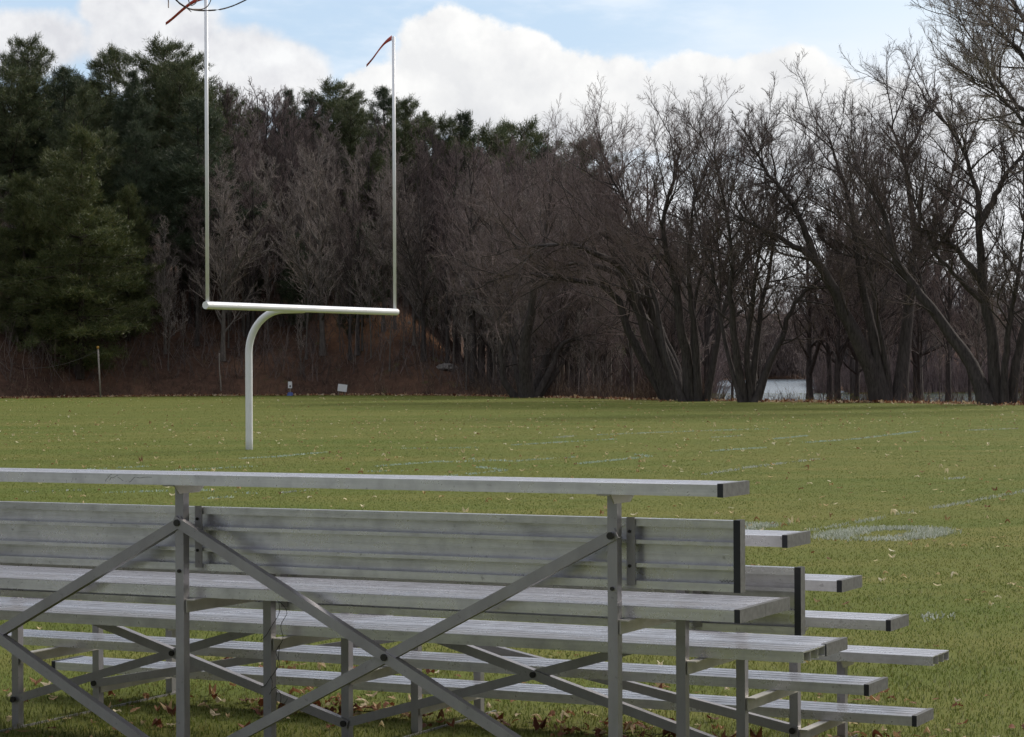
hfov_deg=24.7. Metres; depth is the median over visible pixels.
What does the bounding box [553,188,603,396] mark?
bare tree
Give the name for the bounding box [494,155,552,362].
bare tree
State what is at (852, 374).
bare tree
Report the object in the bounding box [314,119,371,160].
bare tree
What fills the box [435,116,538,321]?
pine tree
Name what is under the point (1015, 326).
bare tree
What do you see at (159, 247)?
bare tree
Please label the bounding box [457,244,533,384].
bare tree
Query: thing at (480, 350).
sapling
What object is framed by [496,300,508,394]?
sapling
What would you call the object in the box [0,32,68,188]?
pine tree
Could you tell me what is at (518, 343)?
bare tree
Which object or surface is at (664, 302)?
bare tree
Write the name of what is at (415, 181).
bare tree
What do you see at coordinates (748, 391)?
dark tree
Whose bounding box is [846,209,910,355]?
bare tree
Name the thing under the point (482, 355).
bare tree
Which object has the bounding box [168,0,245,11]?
shade tree
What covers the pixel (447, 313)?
bare tree
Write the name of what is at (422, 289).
bare tree
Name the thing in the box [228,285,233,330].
sapling
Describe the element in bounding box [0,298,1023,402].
undergrowth
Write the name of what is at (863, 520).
yard line marking
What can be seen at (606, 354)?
bare tree
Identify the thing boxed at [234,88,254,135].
bare tree
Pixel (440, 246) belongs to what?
bare tree
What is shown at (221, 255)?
bare tree
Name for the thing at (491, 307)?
bare tree
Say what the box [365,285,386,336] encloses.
sapling
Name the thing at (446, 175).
bare tree
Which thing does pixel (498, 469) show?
blue line marking
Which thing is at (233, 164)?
bare tree
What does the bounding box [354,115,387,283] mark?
bare tree
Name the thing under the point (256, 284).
sapling
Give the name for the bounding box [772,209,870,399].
bare tree
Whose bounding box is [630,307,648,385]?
bare tree
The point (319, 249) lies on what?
bare tree
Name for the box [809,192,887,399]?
bare tree
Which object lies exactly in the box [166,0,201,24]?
ribbon
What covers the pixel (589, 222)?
bare tree
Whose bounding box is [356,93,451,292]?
pine tree
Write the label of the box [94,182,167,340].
pine tree
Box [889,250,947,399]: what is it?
bare tree
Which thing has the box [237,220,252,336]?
sapling
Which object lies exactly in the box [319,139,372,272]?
bare tree
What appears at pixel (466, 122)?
pine tree
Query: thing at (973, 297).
bare tree
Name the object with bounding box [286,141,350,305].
bare tree
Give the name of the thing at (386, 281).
sapling
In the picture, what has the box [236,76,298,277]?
bare tree
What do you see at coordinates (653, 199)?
bare tree
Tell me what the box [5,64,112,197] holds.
pine tree
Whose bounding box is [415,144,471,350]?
bare tree
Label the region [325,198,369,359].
bare tree
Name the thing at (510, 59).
sky
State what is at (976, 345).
bare tree
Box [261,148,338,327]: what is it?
bare tree
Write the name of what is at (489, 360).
bare tree
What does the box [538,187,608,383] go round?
bare tree
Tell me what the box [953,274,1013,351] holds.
bare tree
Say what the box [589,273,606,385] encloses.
sapling
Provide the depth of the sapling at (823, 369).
129.01 m
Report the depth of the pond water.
392.77 m
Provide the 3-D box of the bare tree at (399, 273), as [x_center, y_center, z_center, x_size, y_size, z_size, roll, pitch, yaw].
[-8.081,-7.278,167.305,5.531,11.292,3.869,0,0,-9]
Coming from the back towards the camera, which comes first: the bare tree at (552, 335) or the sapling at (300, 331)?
the bare tree at (552, 335)
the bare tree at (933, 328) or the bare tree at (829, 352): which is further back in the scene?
the bare tree at (933, 328)
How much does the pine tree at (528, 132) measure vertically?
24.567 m
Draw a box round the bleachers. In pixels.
[0,468,948,736]
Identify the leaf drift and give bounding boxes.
[0,392,1023,405]
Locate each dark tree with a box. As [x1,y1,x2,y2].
[425,94,647,397]
[553,73,849,401]
[633,71,877,401]
[685,35,1007,402]
[792,24,1023,404]
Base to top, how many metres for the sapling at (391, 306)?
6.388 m
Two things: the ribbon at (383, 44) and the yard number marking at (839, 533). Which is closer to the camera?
the yard number marking at (839, 533)
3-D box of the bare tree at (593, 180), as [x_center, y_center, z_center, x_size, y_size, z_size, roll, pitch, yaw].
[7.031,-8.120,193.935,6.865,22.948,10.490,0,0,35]
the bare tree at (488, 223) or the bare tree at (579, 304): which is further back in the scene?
the bare tree at (488, 223)
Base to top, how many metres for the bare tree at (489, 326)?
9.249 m
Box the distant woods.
[486,261,1020,384]
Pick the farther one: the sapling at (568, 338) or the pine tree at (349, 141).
the pine tree at (349, 141)
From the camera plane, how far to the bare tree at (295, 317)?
174.70 m
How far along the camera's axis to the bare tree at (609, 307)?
158.79 m
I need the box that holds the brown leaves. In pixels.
[3,655,1023,736]
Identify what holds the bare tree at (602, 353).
on the forest floor
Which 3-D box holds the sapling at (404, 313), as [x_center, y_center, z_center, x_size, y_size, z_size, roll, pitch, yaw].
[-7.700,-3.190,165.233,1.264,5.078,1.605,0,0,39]
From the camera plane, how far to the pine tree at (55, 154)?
164.09 m
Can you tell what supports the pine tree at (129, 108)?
on the forest floor
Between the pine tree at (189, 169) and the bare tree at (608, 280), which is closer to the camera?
the bare tree at (608, 280)
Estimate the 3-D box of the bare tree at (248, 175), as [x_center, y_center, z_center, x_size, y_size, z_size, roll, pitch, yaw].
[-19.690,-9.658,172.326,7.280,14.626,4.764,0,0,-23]
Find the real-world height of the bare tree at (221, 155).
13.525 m
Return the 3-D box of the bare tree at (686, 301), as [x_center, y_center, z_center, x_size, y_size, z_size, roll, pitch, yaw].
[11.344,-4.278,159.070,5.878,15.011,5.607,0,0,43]
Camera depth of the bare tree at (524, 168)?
177.93 m
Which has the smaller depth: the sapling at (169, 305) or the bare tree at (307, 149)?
the sapling at (169, 305)
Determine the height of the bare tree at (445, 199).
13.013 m
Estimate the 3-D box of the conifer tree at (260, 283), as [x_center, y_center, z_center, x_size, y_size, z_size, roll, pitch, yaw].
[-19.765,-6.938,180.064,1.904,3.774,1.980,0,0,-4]
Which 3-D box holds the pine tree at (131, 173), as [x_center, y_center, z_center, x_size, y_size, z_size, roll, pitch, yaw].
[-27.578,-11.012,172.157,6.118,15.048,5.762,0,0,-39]
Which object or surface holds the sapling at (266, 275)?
on the forest floor
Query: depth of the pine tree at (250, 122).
195.23 m
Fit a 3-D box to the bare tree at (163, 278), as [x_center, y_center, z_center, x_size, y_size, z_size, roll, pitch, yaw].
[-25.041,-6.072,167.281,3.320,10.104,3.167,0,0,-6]
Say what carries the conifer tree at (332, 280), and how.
on the forest floor
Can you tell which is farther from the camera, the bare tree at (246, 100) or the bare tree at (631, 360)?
the bare tree at (246, 100)
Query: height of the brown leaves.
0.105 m
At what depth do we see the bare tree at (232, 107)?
190.12 m
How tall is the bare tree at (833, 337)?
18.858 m
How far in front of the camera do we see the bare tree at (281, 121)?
187.49 m
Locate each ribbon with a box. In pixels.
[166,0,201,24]
[366,35,391,66]
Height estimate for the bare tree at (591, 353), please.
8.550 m
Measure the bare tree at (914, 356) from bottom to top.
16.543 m
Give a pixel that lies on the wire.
(277, 657)
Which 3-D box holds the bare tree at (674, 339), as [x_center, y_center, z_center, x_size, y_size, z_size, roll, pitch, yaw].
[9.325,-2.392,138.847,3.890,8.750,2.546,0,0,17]
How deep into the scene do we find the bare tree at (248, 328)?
172.35 m
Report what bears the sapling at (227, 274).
on the forest floor
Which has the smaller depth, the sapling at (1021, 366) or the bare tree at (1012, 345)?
the sapling at (1021, 366)
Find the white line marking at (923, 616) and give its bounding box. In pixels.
[24,428,1017,621]
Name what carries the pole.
on the forest floor
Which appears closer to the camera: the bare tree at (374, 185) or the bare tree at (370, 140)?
the bare tree at (374, 185)
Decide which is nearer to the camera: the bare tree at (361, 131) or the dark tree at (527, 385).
the dark tree at (527, 385)
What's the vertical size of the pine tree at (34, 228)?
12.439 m
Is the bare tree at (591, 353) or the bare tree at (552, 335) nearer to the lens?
the bare tree at (591, 353)
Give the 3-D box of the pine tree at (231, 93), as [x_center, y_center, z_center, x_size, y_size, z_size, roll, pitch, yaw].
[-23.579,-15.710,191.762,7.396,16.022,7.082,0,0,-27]
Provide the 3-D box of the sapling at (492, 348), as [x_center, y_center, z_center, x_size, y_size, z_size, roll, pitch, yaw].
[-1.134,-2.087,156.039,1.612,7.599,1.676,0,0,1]
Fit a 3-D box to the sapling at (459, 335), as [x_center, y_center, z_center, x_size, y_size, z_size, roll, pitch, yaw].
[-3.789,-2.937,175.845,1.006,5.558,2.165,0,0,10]
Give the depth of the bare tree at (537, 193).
161.04 m
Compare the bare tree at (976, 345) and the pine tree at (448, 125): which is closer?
the bare tree at (976, 345)
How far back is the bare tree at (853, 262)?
139.88 m
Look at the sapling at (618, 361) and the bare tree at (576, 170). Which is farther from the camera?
the bare tree at (576, 170)
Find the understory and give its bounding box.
[0,201,639,396]
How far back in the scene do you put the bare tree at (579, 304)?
146.49 m
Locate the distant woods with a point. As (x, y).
(785, 362)
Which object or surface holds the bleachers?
on the grass field
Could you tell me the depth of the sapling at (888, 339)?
123.30 m
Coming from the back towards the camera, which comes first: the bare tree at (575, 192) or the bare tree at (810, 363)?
the bare tree at (575, 192)
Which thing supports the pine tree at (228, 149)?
on the forest floor
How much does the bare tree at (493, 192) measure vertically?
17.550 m
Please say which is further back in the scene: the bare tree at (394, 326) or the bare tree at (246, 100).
the bare tree at (246, 100)
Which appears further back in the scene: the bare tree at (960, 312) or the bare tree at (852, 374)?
the bare tree at (960, 312)
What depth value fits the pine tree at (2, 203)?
166.16 m
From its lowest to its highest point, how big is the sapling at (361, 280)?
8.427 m
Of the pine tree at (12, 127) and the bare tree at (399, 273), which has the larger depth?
the pine tree at (12, 127)
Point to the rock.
(445, 368)
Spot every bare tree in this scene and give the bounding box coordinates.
[131,203,162,321]
[139,199,186,321]
[144,215,182,353]
[165,196,225,345]
[176,192,200,323]
[182,155,275,360]
[197,141,299,335]
[209,141,265,317]
[210,107,239,279]
[210,148,288,303]
[215,75,246,276]
[215,78,259,141]
[218,108,272,297]
[221,102,267,203]
[230,95,252,116]
[233,185,274,337]
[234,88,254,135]
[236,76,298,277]
[251,94,314,274]
[252,131,350,355]
[256,86,309,281]
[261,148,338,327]
[264,122,312,304]
[265,165,296,326]
[269,93,284,125]
[271,92,316,287]
[275,84,300,264]
[279,187,323,323]
[280,92,302,109]
[283,128,345,291]
[285,95,325,265]
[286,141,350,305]
[301,127,347,263]
[311,108,372,282]
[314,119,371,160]
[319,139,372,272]
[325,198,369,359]
[332,197,384,355]
[336,141,371,282]
[348,124,414,291]
[352,163,417,331]
[353,139,386,295]
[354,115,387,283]
[362,188,435,345]
[363,146,452,308]
[369,168,409,328]
[370,154,418,307]
[384,182,463,360]
[396,164,421,306]
[397,127,456,312]
[401,114,445,227]
[410,139,464,320]
[415,138,455,336]
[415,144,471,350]
[421,202,464,362]
[426,135,470,363]
[427,173,502,373]
[427,184,460,343]
[429,182,496,349]
[430,137,503,385]
[434,153,502,356]
[440,137,513,385]
[442,135,568,379]
[448,173,514,342]
[451,156,525,390]
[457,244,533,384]
[460,167,513,354]
[464,152,581,219]
[465,228,498,390]
[472,266,515,383]
[478,194,563,392]
[481,135,528,336]
[481,166,514,303]
[484,194,519,377]
[493,191,553,388]
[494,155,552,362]
[500,157,581,358]
[500,166,588,370]
[510,259,545,371]
[512,168,571,375]
[518,171,569,375]
[528,230,585,393]
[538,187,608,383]
[540,187,666,381]
[541,141,570,201]
[541,157,591,372]
[542,163,566,390]
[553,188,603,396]
[556,150,628,382]
[557,174,623,387]
[558,134,644,335]
[558,185,614,389]
[559,156,608,391]
[559,210,627,381]
[562,164,591,322]
[570,171,628,388]
[570,193,621,389]
[571,289,604,388]
[576,275,608,385]
[580,305,628,385]
[602,181,637,368]
[614,202,651,396]
[630,148,688,388]
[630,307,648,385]
[641,266,689,364]
[650,214,702,356]
[651,203,694,298]
[652,199,717,366]
[652,259,687,339]
[656,281,706,367]
[660,177,779,386]
[682,225,729,336]
[692,268,716,347]
[695,169,796,386]
[719,305,751,397]
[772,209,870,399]
[778,164,888,398]
[780,271,905,375]
[793,197,847,399]
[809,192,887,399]
[817,143,860,399]
[820,133,905,350]
[821,262,896,398]
[835,139,1023,400]
[838,249,921,350]
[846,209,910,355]
[858,131,910,357]
[866,238,928,383]
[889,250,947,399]
[891,238,959,387]
[902,264,946,364]
[904,0,1023,172]
[917,201,973,401]
[927,269,993,371]
[932,276,972,386]
[945,273,978,401]
[951,244,1012,362]
[952,262,985,341]
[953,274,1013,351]
[954,237,1015,399]
[961,280,1022,358]
[976,270,1014,358]
[995,288,1022,357]
[999,267,1023,359]
[1004,247,1023,364]
[1010,304,1023,392]
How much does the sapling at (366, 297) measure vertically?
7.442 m
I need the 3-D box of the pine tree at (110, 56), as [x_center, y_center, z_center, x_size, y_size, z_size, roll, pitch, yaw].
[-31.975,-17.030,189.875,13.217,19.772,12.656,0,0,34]
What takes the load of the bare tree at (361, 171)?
on the forest floor
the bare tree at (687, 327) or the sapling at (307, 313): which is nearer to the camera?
the bare tree at (687, 327)
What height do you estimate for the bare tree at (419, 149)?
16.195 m
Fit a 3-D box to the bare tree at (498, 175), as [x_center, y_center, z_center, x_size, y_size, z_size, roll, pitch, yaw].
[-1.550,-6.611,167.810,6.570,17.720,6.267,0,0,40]
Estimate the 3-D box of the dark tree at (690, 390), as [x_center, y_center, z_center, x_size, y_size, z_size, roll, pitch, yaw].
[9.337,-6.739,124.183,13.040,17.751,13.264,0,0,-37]
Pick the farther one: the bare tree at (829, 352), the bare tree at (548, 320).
the bare tree at (548, 320)
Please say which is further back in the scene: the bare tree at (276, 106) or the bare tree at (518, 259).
the bare tree at (276, 106)
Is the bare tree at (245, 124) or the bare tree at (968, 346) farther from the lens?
the bare tree at (245, 124)
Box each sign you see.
[286,382,293,395]
[337,384,346,394]
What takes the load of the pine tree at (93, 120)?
on the forest floor
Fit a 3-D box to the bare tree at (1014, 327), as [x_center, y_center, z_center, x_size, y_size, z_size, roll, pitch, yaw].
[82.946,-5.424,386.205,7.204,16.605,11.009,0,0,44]
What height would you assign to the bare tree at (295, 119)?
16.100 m
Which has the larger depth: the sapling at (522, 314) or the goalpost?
the sapling at (522, 314)
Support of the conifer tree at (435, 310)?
on the forest floor
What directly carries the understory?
on the forest floor
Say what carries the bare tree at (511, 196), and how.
on the forest floor
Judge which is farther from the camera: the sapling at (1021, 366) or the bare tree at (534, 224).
the bare tree at (534, 224)
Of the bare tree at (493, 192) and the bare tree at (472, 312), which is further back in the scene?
the bare tree at (493, 192)
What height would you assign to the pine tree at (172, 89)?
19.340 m
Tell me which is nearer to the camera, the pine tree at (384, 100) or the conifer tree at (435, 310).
the conifer tree at (435, 310)
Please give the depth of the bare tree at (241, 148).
179.64 m
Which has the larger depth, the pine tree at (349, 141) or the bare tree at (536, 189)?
the pine tree at (349, 141)
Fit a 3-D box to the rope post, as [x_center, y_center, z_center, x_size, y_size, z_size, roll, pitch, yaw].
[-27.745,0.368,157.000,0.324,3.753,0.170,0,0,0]
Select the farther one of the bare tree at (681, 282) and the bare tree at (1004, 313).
the bare tree at (1004, 313)
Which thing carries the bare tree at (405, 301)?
on the forest floor
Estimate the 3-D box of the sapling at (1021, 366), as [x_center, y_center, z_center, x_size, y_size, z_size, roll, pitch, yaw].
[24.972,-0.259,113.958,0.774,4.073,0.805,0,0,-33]
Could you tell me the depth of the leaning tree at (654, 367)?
127.15 m
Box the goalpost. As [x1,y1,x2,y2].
[202,0,398,449]
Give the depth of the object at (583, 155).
203.28 m
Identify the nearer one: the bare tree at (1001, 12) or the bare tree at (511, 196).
the bare tree at (1001, 12)
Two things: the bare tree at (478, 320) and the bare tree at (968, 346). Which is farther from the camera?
the bare tree at (478, 320)
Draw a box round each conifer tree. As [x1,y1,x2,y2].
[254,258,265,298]
[274,231,318,332]
[312,211,344,299]
[335,221,386,326]
[337,281,363,334]
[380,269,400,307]
[416,255,442,331]
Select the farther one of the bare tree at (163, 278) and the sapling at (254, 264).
the sapling at (254, 264)
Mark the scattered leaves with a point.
(790, 520)
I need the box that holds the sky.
[0,0,1023,313]
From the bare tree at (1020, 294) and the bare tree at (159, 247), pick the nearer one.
the bare tree at (1020, 294)
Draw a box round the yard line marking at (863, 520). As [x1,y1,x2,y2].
[807,489,1023,530]
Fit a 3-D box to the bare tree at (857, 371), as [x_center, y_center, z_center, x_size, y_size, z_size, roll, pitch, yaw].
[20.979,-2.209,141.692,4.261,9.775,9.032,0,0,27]
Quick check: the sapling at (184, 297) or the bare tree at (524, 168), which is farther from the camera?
the bare tree at (524, 168)
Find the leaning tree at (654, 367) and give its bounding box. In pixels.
[425,70,751,400]
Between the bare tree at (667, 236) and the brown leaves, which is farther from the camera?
the bare tree at (667, 236)
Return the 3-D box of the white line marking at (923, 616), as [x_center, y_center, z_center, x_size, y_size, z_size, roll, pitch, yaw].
[1.961,1.666,41.407,13.305,0.090,51.181,0,0,13]
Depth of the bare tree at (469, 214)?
178.63 m
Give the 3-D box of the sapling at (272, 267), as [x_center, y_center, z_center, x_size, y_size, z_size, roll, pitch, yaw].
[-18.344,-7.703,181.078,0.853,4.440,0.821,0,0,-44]
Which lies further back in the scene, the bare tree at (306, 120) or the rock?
the bare tree at (306, 120)
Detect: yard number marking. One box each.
[745,521,788,529]
[810,524,961,541]
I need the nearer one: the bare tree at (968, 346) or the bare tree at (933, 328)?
the bare tree at (968, 346)
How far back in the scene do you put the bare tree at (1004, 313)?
390.82 m
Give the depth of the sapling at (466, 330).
157.22 m
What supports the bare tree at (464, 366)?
on the forest floor
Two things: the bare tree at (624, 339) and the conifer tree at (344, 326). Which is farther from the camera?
the conifer tree at (344, 326)
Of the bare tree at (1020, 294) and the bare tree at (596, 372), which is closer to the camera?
the bare tree at (1020, 294)
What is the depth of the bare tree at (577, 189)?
163.66 m
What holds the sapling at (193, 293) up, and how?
on the forest floor
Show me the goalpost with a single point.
(271, 310)
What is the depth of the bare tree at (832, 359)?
145.58 m
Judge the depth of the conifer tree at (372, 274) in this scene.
171.72 m
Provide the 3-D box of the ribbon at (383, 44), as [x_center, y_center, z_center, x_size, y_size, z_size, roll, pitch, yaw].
[-3.008,-7.197,52.939,0.578,0.713,0.222,0,0,-5]
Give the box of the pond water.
[716,379,1020,401]
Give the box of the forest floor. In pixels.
[0,219,1020,403]
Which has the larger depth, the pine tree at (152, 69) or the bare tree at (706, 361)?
the pine tree at (152, 69)
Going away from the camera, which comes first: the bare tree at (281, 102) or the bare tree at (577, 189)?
the bare tree at (577, 189)
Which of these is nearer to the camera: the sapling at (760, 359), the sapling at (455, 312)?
the sapling at (760, 359)
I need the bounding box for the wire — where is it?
[260,601,287,708]
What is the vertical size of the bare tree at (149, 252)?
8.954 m
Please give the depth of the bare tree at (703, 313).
299.65 m
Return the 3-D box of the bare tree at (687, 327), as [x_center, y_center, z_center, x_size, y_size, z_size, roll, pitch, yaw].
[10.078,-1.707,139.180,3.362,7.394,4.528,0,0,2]
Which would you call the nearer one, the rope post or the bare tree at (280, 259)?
the rope post
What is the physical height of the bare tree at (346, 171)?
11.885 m
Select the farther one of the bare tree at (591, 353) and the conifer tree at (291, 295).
the conifer tree at (291, 295)
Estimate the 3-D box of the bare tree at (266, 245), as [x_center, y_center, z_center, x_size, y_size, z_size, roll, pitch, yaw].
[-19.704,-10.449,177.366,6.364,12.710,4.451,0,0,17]
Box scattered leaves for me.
[2,394,1023,728]
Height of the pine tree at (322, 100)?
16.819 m
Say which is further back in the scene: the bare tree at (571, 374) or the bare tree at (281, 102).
the bare tree at (281, 102)
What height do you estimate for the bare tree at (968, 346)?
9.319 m
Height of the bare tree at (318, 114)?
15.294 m
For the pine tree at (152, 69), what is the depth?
186.80 m
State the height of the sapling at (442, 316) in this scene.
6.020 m
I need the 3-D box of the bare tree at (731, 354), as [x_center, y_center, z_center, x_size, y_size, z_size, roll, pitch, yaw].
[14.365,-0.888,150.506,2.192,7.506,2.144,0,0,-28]
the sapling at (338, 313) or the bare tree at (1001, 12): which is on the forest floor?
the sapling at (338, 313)
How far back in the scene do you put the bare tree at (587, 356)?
154.47 m
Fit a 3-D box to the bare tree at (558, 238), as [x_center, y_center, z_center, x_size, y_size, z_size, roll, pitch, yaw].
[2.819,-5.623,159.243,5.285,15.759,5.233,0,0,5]
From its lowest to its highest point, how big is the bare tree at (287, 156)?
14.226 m
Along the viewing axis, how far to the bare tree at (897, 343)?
344.61 m
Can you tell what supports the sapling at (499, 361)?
on the forest floor
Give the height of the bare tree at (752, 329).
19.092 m
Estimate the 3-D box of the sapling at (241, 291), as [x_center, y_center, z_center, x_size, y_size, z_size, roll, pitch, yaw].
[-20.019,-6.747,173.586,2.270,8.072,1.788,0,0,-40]
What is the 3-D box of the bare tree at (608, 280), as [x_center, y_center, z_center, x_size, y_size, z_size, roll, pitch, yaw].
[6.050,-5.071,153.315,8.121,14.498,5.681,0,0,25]
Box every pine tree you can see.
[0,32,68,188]
[0,58,74,261]
[0,106,30,191]
[0,121,160,378]
[0,145,127,343]
[0,170,76,343]
[0,175,34,261]
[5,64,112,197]
[35,80,128,277]
[43,125,166,304]
[63,42,162,204]
[85,31,246,283]
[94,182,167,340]
[99,119,179,297]
[108,67,174,237]
[135,96,268,326]
[138,54,240,300]
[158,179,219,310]
[210,104,244,286]
[215,83,266,232]
[240,104,290,257]
[258,164,306,293]
[260,85,314,223]
[292,76,382,252]
[293,96,344,226]
[312,96,387,280]
[340,148,402,269]
[341,83,428,248]
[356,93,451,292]
[407,108,466,182]
[415,110,472,191]
[419,109,488,350]
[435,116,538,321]
[460,113,589,191]
[530,143,567,180]
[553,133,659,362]
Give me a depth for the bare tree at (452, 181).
182.96 m
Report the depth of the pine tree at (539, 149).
191.82 m
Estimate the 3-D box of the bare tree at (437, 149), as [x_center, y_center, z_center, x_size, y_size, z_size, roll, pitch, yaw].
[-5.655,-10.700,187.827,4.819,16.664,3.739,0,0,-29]
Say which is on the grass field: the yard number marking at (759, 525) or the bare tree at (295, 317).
the yard number marking at (759, 525)
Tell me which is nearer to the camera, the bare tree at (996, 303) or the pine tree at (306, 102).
the pine tree at (306, 102)
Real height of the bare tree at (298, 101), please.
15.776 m
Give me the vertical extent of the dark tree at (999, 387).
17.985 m
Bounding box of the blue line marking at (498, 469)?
[88,428,919,498]
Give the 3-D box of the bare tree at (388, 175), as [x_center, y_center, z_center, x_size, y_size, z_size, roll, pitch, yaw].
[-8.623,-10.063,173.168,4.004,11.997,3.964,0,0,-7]
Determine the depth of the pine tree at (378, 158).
181.50 m
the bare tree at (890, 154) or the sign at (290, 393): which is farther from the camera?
the sign at (290, 393)
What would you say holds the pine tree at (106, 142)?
on the forest floor
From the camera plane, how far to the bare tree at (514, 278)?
166.24 m
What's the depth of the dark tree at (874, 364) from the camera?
115.38 m
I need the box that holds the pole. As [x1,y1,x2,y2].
[219,353,221,390]
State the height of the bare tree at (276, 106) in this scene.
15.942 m
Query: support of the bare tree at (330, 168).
on the forest floor
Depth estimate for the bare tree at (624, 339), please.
165.15 m
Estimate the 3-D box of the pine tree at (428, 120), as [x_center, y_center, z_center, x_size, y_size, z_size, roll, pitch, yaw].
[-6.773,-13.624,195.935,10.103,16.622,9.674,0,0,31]
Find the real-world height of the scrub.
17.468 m
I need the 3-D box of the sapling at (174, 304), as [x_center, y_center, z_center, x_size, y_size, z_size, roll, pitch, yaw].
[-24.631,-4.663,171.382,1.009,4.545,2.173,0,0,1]
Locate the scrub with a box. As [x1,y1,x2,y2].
[586,274,1022,399]
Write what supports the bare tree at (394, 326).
on the forest floor
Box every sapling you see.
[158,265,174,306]
[158,297,188,370]
[168,277,180,335]
[178,291,187,354]
[185,273,213,306]
[225,245,236,347]
[228,229,259,331]
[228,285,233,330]
[232,207,268,320]
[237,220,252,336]
[256,244,276,337]
[256,264,258,302]
[271,245,278,297]
[288,249,339,359]
[295,313,305,373]
[307,220,326,319]
[324,283,344,350]
[342,256,382,358]
[347,236,373,350]
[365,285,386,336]
[374,281,403,370]
[376,242,390,305]
[395,288,413,357]
[435,285,463,338]
[443,268,468,372]
[457,295,475,389]
[457,306,463,361]
[467,296,484,383]
[483,283,503,390]
[492,341,504,381]
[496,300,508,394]
[512,283,532,343]
[546,282,605,388]
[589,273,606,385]
[613,341,623,386]
[751,309,769,378]
[816,351,831,394]
[880,316,898,375]
[931,327,954,397]
[1020,355,1023,395]
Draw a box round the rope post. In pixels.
[96,346,100,396]
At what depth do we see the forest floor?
165.95 m
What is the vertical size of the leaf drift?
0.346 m
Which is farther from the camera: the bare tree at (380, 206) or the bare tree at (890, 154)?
the bare tree at (380, 206)
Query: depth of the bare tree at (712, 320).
297.07 m
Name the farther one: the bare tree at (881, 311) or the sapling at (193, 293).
the sapling at (193, 293)
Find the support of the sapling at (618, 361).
on the forest floor
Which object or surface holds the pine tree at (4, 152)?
on the forest floor
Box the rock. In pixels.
[436,362,452,370]
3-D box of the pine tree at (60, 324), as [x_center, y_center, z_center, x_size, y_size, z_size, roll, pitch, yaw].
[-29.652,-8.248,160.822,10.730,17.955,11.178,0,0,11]
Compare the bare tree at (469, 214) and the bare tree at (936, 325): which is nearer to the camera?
the bare tree at (469, 214)
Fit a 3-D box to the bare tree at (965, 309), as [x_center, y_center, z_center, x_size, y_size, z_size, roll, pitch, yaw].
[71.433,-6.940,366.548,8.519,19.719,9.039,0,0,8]
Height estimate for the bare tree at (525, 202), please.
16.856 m
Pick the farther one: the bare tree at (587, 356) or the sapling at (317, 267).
the sapling at (317, 267)
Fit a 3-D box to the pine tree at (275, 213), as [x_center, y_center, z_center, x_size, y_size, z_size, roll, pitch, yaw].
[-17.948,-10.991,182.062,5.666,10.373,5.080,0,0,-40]
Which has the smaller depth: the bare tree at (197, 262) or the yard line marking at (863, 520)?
the yard line marking at (863, 520)
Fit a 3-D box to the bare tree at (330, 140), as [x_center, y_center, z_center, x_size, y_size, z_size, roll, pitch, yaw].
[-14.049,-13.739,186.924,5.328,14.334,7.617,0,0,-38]
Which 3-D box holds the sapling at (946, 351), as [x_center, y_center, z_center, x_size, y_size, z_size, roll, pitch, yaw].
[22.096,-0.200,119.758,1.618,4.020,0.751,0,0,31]
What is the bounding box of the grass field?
[0,395,1023,736]
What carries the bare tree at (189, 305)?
on the forest floor
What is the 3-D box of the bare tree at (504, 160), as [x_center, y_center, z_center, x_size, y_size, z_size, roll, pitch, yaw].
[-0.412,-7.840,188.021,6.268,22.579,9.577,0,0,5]
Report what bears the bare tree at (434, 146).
on the forest floor
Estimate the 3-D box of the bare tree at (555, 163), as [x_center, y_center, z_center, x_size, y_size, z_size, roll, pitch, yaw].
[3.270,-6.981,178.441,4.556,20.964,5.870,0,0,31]
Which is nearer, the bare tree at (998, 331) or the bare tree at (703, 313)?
the bare tree at (703, 313)
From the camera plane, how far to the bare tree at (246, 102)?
214.74 m
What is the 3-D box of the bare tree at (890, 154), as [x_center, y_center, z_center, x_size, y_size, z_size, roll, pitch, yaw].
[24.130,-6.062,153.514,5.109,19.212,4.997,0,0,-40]
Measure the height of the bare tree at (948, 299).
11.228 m
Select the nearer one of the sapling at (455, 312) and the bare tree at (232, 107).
the sapling at (455, 312)
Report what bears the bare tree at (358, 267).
on the forest floor
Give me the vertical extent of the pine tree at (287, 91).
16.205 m
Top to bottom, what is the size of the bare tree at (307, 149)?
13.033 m
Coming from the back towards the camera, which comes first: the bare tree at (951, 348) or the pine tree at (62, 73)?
the bare tree at (951, 348)
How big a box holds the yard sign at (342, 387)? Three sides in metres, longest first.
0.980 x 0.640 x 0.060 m

